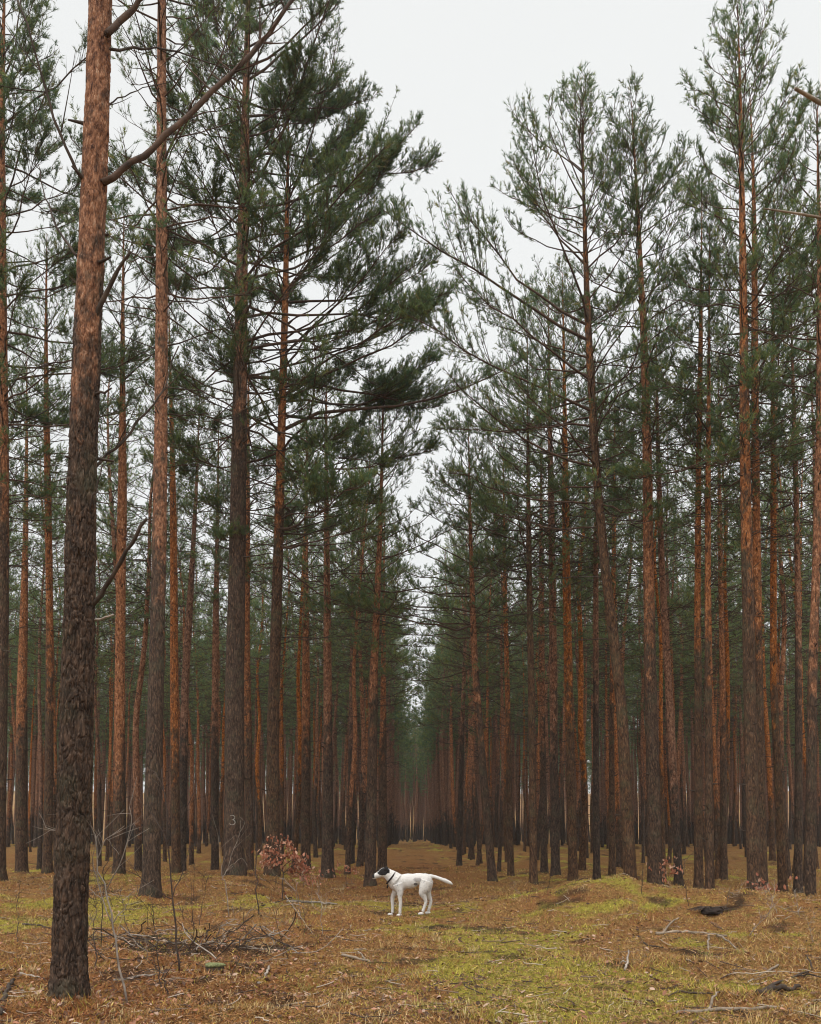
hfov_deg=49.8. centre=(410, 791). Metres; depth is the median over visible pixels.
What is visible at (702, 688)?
pine tree
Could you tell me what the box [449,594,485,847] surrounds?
pine tree
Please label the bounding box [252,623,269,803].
pine tree
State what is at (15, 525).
pine tree
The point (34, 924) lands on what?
fallen branch
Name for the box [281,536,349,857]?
pine tree
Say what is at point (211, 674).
pine tree
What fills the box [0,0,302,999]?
pine tree
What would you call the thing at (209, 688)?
pine tree
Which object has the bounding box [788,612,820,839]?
pine tree
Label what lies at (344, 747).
pine tree
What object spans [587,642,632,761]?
pine tree
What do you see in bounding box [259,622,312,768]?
pine tree
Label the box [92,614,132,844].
pine tree
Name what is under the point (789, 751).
pine tree
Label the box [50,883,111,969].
dry sprig
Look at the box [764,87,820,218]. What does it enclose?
pine tree
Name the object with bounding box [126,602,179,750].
pine tree
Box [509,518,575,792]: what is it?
pine tree
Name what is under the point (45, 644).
pine tree
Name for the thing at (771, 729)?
pine tree
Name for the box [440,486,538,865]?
pine tree
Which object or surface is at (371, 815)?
pine tree
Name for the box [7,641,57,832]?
pine tree
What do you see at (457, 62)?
sky
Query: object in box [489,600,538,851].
pine tree
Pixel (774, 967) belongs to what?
fallen branch
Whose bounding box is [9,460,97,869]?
pine tree
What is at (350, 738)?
pine tree
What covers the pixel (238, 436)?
pine tree
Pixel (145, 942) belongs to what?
dry sprig
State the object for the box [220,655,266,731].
pine tree
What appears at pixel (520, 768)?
pine tree
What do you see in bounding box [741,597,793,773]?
pine tree
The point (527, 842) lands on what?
pine tree
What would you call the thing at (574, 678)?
pine tree
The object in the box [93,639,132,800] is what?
pine tree
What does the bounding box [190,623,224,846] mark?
pine tree
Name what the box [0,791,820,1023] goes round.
ground
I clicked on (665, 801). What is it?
pine tree
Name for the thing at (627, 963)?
fallen branch
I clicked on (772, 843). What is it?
pine tree
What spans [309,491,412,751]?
pine tree
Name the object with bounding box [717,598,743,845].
pine tree
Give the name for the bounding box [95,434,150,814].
pine tree
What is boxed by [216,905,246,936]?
dry sprig
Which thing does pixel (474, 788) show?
pine tree
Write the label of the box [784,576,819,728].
pine tree
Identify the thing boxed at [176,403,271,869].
pine tree
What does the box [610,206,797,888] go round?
pine tree
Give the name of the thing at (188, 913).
dry sprig
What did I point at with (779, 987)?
fallen branch
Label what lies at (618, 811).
pine tree
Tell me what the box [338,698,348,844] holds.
pine tree
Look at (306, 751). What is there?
pine tree
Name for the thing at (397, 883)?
dog
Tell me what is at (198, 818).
pine tree
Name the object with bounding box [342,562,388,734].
pine tree
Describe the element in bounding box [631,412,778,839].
pine tree
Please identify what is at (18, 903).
dry sprig
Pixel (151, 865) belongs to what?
pine tree
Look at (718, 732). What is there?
pine tree
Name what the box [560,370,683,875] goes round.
pine tree
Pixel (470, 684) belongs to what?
pine tree
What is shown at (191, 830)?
pine tree
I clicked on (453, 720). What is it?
pine tree
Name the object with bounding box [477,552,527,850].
pine tree
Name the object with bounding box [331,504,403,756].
pine tree
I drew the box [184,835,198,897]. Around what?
dry sprig
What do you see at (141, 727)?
pine tree
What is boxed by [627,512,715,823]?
pine tree
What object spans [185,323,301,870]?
pine tree
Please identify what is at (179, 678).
pine tree
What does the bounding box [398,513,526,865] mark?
pine tree
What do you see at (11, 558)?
pine tree
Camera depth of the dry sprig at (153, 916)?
7.07 m
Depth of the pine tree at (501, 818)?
27.45 m
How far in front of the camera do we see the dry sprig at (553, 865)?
13.81 m
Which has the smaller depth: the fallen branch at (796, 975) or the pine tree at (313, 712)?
the fallen branch at (796, 975)
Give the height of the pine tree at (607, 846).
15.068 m
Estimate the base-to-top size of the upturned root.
0.100 m
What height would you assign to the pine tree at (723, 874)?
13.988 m
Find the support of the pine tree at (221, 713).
on the ground at (426, 854)
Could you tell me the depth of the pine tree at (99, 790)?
29.38 m
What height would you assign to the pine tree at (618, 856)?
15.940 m
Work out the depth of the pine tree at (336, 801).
51.29 m
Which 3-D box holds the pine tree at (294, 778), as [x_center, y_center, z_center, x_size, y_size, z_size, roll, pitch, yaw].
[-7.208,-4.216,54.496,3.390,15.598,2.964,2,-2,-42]
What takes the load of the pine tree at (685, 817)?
on the ground at (426, 854)
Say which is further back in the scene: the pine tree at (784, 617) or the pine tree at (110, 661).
the pine tree at (110, 661)
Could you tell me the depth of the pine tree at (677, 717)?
46.86 m
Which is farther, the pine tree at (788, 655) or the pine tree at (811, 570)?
the pine tree at (788, 655)
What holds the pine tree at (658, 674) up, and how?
on the ground at (426, 854)
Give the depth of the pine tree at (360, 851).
29.84 m
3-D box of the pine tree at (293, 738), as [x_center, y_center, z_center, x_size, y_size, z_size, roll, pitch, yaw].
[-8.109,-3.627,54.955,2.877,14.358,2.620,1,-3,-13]
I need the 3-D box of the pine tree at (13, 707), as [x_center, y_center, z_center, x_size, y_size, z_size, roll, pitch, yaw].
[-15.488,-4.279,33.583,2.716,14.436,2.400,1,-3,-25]
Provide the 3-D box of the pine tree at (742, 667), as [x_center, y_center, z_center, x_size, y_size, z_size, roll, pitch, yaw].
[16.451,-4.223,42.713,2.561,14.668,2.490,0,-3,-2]
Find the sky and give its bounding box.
[0,0,820,793]
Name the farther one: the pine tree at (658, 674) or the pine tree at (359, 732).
the pine tree at (359, 732)
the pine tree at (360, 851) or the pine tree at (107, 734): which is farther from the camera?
the pine tree at (107, 734)
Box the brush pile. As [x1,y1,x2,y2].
[88,912,342,964]
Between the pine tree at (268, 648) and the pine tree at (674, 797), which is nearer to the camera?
the pine tree at (674, 797)
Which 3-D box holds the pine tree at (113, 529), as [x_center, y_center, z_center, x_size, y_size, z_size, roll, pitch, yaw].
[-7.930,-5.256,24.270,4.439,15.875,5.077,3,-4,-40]
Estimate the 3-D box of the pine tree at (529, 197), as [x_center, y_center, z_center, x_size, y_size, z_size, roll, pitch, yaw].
[2.908,-6.153,17.390,5.291,16.702,6.402,-2,-3,34]
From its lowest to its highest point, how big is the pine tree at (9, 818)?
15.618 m
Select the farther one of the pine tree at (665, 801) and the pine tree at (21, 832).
the pine tree at (665, 801)
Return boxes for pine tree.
[0,0,154,881]
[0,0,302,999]
[6,243,70,697]
[6,590,44,846]
[7,524,42,744]
[7,602,61,847]
[7,616,15,802]
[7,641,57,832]
[8,223,131,873]
[8,341,68,871]
[8,438,114,862]
[8,506,40,779]
[8,509,44,691]
[8,591,37,699]
[8,596,42,763]
[9,447,42,582]
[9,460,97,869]
[9,491,20,591]
[9,563,57,851]
[10,594,18,660]
[16,568,63,741]
[25,322,201,866]
[27,500,95,860]
[27,595,58,796]
[27,618,57,844]
[28,477,135,726]
[28,616,60,813]
[30,576,62,754]
[37,0,292,897]
[45,565,127,701]
[53,486,139,866]
[54,423,167,839]
[59,540,141,860]
[62,0,454,875]
[67,190,196,873]
[90,672,112,844]
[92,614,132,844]
[93,582,135,845]
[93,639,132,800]
[94,637,146,770]
[94,679,108,739]
[95,340,228,871]
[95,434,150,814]
[96,523,148,856]
[97,571,138,728]
[99,566,169,796]
[103,535,148,786]
[106,575,197,751]
[109,291,224,873]
[114,482,226,864]
[125,620,144,758]
[125,651,167,778]
[126,491,212,861]
[126,526,225,759]
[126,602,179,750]
[132,667,165,758]
[135,368,250,870]
[137,9,531,876]
[141,560,210,818]
[143,527,226,853]
[143,584,210,777]
[163,616,209,767]
[164,564,201,782]
[165,549,263,796]
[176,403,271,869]
[180,604,210,842]
[182,453,286,767]
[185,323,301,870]
[189,604,226,786]
[190,552,283,855]
[190,612,221,846]
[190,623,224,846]
[200,613,252,847]
[209,533,295,850]
[219,565,289,827]
[220,546,294,855]
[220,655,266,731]
[227,397,376,869]
[244,611,267,846]
[250,475,321,858]
[250,479,318,860]
[250,577,300,760]
[250,617,267,747]
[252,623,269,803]
[253,590,312,783]
[257,430,352,869]
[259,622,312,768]
[260,623,294,773]
[262,542,333,822]
[263,333,408,877]
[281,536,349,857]
[283,573,348,847]
[283,606,322,845]
[283,612,322,769]
[285,603,311,843]
[289,534,370,786]
[290,535,335,850]
[295,582,336,848]
[296,453,428,866]
[296,668,345,779]
[297,536,370,756]
[298,418,420,874]
[304,359,486,886]
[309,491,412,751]
[310,481,401,863]
[310,605,359,846]
[310,642,359,793]
[315,628,368,849]
[320,536,392,831]
[322,498,428,861]
[328,400,534,881]
[331,494,436,871]
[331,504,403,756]
[331,559,420,852]
[333,597,379,806]
[335,542,396,832]
[335,655,398,833]
[337,651,365,817]
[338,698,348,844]
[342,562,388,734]
[358,567,402,718]
[377,61,701,877]
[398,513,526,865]
[408,267,642,875]
[408,544,498,849]
[421,524,496,859]
[423,433,562,875]
[423,539,514,846]
[425,297,595,884]
[429,490,507,863]
[430,641,498,780]
[438,254,653,880]
[439,396,592,872]
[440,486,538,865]
[440,567,500,854]
[441,500,498,858]
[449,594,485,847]
[454,696,467,836]
[457,469,545,871]
[460,583,500,809]
[466,577,535,846]
[467,520,538,861]
[472,593,504,846]
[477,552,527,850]
[481,587,526,846]
[481,611,516,814]
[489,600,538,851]
[504,593,577,814]
[504,644,527,844]
[509,478,591,859]
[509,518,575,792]
[510,583,562,845]
[511,593,549,750]
[511,651,548,831]
[512,369,641,869]
[519,568,591,829]
[525,617,589,843]
[536,339,666,879]
[536,604,578,843]
[537,609,563,844]
[543,422,686,868]
[544,436,606,826]
[545,537,621,788]
[546,66,738,885]
[549,640,578,840]
[557,585,609,850]
[557,611,639,784]
[558,497,629,857]
[558,557,607,799]
[558,563,634,852]
[559,459,643,828]
[559,597,600,845]
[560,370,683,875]
[572,431,717,866]
[573,618,637,848]
[574,631,604,766]
[575,541,658,810]
[580,301,739,885]
[587,580,636,848]
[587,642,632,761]
[590,613,639,756]
[591,303,712,879]
[599,564,637,799]
[602,457,660,862]
[608,184,792,888]
[608,569,691,770]
[609,583,677,829]
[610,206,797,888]
[610,515,693,855]
[616,398,730,874]
[618,0,820,890]
[624,560,718,744]
[625,486,734,862]
[626,618,644,843]
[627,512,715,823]
[628,677,677,769]
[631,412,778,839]
[632,559,679,739]
[633,559,693,847]
[633,594,693,843]
[641,498,742,861]
[643,68,820,890]
[644,616,693,843]
[656,569,712,853]
[657,357,793,879]
[663,512,769,739]
[663,572,693,847]
[663,581,702,846]
[670,465,781,863]
[671,344,793,879]
[674,517,742,859]
[676,539,741,745]
[683,555,730,809]
[691,181,815,891]
[692,287,820,878]
[702,578,741,730]
[706,76,820,895]
[712,491,769,856]
[713,235,820,892]
[716,585,768,848]
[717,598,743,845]
[727,471,810,860]
[728,466,820,825]
[730,622,769,706]
[730,648,794,737]
[730,675,743,766]
[730,698,743,838]
[737,401,820,868]
[739,644,794,846]
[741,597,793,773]
[761,285,820,885]
[761,418,820,873]
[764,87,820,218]
[764,563,820,830]
[764,609,794,788]
[765,595,806,849]
[766,542,820,774]
[780,488,820,702]
[784,498,820,736]
[784,545,820,670]
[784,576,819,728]
[786,604,820,724]
[787,482,820,611]
[788,513,820,645]
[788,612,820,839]
[789,640,820,846]
[792,586,820,677]
[793,642,820,781]
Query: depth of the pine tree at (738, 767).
57.34 m
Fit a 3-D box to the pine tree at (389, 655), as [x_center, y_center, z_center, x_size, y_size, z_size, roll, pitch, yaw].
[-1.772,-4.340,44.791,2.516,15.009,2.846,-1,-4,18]
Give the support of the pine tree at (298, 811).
on the ground at (426, 854)
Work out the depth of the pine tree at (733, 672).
42.90 m
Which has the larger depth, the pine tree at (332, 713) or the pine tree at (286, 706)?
the pine tree at (332, 713)
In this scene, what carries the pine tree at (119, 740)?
on the ground at (426, 854)
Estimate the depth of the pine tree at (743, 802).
35.72 m
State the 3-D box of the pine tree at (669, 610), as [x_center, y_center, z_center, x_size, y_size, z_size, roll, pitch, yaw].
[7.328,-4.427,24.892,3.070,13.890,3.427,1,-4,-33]
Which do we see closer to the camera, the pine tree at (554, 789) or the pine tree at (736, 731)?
the pine tree at (554, 789)
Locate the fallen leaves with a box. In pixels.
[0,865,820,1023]
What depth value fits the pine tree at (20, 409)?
20.36 m
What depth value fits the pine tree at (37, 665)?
26.82 m
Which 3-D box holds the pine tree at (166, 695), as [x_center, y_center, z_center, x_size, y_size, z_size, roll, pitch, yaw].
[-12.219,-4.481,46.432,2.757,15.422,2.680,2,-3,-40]
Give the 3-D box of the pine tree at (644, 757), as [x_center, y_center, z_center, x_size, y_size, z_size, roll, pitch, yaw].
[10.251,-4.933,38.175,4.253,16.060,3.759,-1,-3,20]
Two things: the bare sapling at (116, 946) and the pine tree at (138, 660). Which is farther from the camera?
the pine tree at (138, 660)
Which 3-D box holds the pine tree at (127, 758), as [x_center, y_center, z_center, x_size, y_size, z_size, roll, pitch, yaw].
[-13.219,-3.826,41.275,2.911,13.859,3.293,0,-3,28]
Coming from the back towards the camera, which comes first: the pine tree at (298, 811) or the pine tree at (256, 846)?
the pine tree at (256, 846)
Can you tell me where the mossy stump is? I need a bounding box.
[205,962,225,971]
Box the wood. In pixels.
[6,562,820,848]
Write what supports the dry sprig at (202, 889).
on the ground at (426, 854)
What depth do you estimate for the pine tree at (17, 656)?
43.37 m
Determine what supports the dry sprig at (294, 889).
on the ground at (426, 854)
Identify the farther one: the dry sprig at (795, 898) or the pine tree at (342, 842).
the pine tree at (342, 842)
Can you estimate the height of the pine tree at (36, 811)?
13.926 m
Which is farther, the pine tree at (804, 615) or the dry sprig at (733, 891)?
the pine tree at (804, 615)
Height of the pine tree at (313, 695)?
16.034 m
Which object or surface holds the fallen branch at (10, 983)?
on the ground at (426, 854)
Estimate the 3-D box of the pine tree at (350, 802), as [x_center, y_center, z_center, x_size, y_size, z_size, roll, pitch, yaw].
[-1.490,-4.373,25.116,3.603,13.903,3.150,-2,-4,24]
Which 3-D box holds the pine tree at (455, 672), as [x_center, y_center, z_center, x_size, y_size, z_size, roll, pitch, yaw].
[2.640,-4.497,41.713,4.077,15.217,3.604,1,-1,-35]
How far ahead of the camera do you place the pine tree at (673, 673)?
31.49 m
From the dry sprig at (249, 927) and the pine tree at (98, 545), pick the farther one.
the pine tree at (98, 545)
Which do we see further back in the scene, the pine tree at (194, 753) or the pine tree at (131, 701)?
the pine tree at (194, 753)
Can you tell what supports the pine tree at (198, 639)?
on the ground at (426, 854)
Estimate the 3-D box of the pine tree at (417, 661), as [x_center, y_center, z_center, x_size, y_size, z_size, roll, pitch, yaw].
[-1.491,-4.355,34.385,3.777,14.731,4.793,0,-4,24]
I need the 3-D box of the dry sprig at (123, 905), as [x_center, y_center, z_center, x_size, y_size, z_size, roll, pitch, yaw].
[-3.327,1.364,9.881,0.505,0.820,0.324,-27,-24,21]
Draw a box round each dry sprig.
[10,877,34,941]
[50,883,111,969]
[91,884,135,940]
[123,886,172,986]
[134,928,151,959]
[178,879,202,939]
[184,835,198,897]
[191,867,211,924]
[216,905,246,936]
[230,927,273,977]
[239,899,281,928]
[240,901,269,948]
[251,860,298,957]
[273,871,304,915]
[540,849,559,888]
[619,795,660,893]
[673,851,703,905]
[719,880,747,907]
[749,881,776,912]
[750,881,794,934]
[789,884,802,915]
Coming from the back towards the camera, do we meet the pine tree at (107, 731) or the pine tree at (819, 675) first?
the pine tree at (107, 731)
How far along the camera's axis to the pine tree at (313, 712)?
42.86 m
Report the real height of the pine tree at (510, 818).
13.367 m
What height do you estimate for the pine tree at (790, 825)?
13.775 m
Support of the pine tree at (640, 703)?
on the ground at (426, 854)
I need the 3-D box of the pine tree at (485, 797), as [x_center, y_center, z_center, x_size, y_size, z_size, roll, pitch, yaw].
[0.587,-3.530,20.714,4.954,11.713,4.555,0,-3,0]
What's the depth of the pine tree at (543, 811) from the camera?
26.16 m
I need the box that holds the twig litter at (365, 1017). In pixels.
[0,873,820,1023]
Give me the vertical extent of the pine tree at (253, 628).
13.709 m
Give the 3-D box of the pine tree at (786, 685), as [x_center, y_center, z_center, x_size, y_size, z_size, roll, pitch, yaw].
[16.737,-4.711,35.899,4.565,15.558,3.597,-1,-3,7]
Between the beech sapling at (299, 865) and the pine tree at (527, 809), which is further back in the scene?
the pine tree at (527, 809)
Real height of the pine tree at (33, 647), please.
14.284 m
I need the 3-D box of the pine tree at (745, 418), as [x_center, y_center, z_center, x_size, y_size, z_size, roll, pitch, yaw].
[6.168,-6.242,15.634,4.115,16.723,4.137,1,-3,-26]
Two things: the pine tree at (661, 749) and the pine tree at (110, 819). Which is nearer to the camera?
the pine tree at (661, 749)
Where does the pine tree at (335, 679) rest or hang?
on the ground at (426, 854)
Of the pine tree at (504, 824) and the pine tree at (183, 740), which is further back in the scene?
the pine tree at (504, 824)
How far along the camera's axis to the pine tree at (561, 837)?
51.94 m
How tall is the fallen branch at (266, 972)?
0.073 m
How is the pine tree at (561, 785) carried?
on the ground at (426, 854)
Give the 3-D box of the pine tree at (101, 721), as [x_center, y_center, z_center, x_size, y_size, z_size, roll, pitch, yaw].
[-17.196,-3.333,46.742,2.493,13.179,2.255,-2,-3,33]
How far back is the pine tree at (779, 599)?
26.05 m
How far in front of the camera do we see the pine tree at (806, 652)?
38.09 m
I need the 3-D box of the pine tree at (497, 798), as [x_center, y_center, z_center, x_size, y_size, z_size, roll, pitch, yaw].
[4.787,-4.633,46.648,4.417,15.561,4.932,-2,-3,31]
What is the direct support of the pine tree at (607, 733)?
on the ground at (426, 854)
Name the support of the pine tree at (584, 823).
on the ground at (426, 854)
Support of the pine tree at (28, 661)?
on the ground at (426, 854)
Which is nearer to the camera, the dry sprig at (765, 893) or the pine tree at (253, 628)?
the dry sprig at (765, 893)
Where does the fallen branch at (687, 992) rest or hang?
on the ground at (426, 854)
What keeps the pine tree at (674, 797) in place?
on the ground at (426, 854)
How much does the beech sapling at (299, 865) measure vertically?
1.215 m
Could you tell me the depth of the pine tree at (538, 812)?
32.75 m
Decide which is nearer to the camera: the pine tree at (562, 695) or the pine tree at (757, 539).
the pine tree at (757, 539)
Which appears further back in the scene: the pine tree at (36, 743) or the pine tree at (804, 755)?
the pine tree at (36, 743)
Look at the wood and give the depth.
60.93 m
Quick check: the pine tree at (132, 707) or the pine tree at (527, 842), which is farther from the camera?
the pine tree at (132, 707)
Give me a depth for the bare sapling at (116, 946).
6.55 m
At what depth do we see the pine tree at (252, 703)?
46.51 m
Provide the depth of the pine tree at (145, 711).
54.70 m
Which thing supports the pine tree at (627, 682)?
on the ground at (426, 854)
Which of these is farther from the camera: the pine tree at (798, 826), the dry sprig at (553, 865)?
the pine tree at (798, 826)
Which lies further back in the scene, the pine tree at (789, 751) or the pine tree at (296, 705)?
the pine tree at (296, 705)
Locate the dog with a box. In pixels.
[372,867,452,915]
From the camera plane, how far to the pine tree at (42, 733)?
50.15 m
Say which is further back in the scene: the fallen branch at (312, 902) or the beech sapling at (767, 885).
the fallen branch at (312, 902)
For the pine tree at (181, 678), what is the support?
on the ground at (426, 854)
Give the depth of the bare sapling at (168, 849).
7.98 m
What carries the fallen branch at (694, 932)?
on the ground at (426, 854)
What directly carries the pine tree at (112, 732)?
on the ground at (426, 854)
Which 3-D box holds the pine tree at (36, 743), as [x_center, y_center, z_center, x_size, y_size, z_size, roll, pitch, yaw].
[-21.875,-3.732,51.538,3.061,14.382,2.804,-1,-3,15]
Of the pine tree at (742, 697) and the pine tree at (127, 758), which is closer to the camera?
the pine tree at (127, 758)
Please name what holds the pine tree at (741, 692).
on the ground at (426, 854)
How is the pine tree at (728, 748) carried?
on the ground at (426, 854)
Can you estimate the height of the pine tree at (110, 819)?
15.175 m
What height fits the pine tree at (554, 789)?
15.656 m
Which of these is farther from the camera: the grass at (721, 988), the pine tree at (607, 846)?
the pine tree at (607, 846)
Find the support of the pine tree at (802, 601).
on the ground at (426, 854)
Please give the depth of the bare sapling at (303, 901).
10.54 m
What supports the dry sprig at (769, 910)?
on the ground at (426, 854)
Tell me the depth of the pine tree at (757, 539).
16.73 m
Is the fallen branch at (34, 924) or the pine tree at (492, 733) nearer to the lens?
the fallen branch at (34, 924)
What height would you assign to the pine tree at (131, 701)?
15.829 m
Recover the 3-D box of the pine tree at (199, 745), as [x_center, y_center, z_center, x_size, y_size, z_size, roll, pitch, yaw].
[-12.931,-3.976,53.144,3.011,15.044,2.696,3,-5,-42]
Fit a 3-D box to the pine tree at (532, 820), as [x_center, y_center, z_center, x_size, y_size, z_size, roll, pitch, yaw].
[2.452,-4.431,19.583,3.927,13.353,3.764,-1,-3,17]
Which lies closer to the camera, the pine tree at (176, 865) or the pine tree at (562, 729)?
the pine tree at (176, 865)
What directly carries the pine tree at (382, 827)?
on the ground at (426, 854)
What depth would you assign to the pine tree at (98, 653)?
37.37 m
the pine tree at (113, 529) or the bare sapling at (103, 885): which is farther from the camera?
the pine tree at (113, 529)
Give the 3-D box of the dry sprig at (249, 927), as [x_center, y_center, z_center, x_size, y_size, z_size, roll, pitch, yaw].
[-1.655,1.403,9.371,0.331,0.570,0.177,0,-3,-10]
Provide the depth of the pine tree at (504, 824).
34.28 m
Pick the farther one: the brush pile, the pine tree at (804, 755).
the pine tree at (804, 755)
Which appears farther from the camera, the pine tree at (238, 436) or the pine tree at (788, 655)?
the pine tree at (788, 655)
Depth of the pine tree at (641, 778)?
32.72 m
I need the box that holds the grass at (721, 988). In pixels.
[0,864,820,1023]
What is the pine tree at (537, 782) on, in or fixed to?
on the ground at (426, 854)
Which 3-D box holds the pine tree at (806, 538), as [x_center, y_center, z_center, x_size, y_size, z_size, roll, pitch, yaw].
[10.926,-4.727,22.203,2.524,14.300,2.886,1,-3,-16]
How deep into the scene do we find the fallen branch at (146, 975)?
7.67 m
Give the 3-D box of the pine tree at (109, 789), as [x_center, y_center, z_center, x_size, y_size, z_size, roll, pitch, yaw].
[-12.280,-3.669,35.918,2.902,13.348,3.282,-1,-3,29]
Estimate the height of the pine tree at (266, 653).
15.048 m
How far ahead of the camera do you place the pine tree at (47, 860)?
21.20 m
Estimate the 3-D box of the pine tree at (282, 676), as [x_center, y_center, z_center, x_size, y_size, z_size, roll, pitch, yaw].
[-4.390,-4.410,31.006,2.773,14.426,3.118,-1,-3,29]
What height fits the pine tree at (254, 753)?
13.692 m
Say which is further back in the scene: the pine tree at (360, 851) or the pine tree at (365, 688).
the pine tree at (365, 688)
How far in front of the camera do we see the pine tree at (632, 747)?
54.56 m
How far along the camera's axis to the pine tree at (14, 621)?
36.19 m
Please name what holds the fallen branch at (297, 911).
on the ground at (426, 854)
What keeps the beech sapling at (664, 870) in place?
on the ground at (426, 854)
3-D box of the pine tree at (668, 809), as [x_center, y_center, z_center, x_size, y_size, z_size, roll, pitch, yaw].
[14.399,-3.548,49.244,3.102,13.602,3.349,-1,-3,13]
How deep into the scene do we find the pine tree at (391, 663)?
42.75 m
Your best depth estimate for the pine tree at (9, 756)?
53.63 m
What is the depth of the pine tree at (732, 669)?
40.92 m
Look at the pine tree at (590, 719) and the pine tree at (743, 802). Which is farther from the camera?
the pine tree at (590, 719)
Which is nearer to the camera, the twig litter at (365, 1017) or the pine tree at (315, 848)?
the twig litter at (365, 1017)
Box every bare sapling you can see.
[30,777,151,1000]
[90,838,129,945]
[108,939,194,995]
[117,751,213,972]
[212,815,249,916]
[224,788,272,913]
[300,875,312,931]
[307,881,332,933]
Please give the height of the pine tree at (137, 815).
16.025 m
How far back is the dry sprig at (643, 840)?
13.07 m
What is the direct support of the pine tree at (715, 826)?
on the ground at (426, 854)
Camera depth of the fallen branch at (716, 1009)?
6.05 m
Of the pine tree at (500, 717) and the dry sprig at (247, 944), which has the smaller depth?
the dry sprig at (247, 944)
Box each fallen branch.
[0,978,14,1014]
[20,972,44,979]
[22,923,50,927]
[113,969,192,980]
[257,965,269,983]
[285,895,311,931]
[286,900,336,904]
[619,949,629,970]
[655,917,738,949]
[675,992,820,1013]
[679,990,723,993]
[747,964,778,981]
[755,984,800,995]
[760,954,820,989]
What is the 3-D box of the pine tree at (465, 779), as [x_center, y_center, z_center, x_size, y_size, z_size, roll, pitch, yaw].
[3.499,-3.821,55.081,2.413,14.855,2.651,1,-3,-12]
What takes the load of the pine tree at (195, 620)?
on the ground at (426, 854)
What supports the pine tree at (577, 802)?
on the ground at (426, 854)
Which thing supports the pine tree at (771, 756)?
on the ground at (426, 854)
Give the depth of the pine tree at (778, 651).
29.92 m
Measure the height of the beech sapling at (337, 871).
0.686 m
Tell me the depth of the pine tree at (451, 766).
43.75 m
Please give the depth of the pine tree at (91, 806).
56.84 m
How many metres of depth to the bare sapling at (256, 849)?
12.46 m
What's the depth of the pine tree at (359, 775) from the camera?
58.22 m
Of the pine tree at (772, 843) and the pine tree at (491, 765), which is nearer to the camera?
the pine tree at (772, 843)
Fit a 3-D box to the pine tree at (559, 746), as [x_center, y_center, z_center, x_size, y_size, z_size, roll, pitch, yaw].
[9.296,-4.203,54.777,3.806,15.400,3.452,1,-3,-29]
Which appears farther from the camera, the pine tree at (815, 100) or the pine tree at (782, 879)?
the pine tree at (782, 879)
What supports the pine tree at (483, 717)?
on the ground at (426, 854)
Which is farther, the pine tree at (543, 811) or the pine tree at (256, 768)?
the pine tree at (256, 768)
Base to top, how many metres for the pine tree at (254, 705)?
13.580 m
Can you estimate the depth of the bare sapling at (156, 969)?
6.84 m
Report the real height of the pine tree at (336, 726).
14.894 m
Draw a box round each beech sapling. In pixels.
[251,833,326,898]
[327,860,361,887]
[646,856,682,885]
[745,872,797,891]
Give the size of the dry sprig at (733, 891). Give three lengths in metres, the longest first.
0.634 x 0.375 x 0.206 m
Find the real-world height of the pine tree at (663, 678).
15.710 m
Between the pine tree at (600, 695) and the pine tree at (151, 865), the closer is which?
the pine tree at (151, 865)
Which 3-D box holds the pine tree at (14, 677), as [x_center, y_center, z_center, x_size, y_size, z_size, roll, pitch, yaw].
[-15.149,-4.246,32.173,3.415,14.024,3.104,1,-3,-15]
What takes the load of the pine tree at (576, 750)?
on the ground at (426, 854)
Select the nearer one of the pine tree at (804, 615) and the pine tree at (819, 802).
the pine tree at (804, 615)
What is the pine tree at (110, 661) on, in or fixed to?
on the ground at (426, 854)
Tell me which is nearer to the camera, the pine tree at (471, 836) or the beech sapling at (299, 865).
the beech sapling at (299, 865)
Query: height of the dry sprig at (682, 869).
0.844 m
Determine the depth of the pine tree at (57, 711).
38.71 m
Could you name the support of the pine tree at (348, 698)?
on the ground at (426, 854)
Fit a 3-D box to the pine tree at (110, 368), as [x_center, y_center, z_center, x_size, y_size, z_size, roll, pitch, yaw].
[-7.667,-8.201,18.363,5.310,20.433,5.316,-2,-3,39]
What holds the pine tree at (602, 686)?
on the ground at (426, 854)
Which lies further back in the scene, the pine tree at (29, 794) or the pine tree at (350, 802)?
the pine tree at (29, 794)
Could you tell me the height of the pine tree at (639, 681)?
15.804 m
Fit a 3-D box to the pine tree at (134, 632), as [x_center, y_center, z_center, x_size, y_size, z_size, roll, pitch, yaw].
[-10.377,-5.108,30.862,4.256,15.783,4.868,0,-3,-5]
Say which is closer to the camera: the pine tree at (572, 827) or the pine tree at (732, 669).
the pine tree at (572, 827)
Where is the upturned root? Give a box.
[687,906,735,913]
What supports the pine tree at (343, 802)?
on the ground at (426, 854)
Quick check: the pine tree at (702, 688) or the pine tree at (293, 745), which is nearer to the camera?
the pine tree at (702, 688)
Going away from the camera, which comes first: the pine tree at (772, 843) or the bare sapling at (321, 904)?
the bare sapling at (321, 904)
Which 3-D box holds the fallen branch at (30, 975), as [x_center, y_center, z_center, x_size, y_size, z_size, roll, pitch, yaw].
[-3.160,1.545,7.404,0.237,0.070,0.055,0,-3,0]
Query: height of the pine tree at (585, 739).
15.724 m
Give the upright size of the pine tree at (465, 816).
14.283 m
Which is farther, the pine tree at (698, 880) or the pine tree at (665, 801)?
the pine tree at (665, 801)
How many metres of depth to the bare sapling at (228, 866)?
11.95 m
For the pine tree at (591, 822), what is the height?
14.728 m
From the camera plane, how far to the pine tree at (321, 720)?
47.50 m

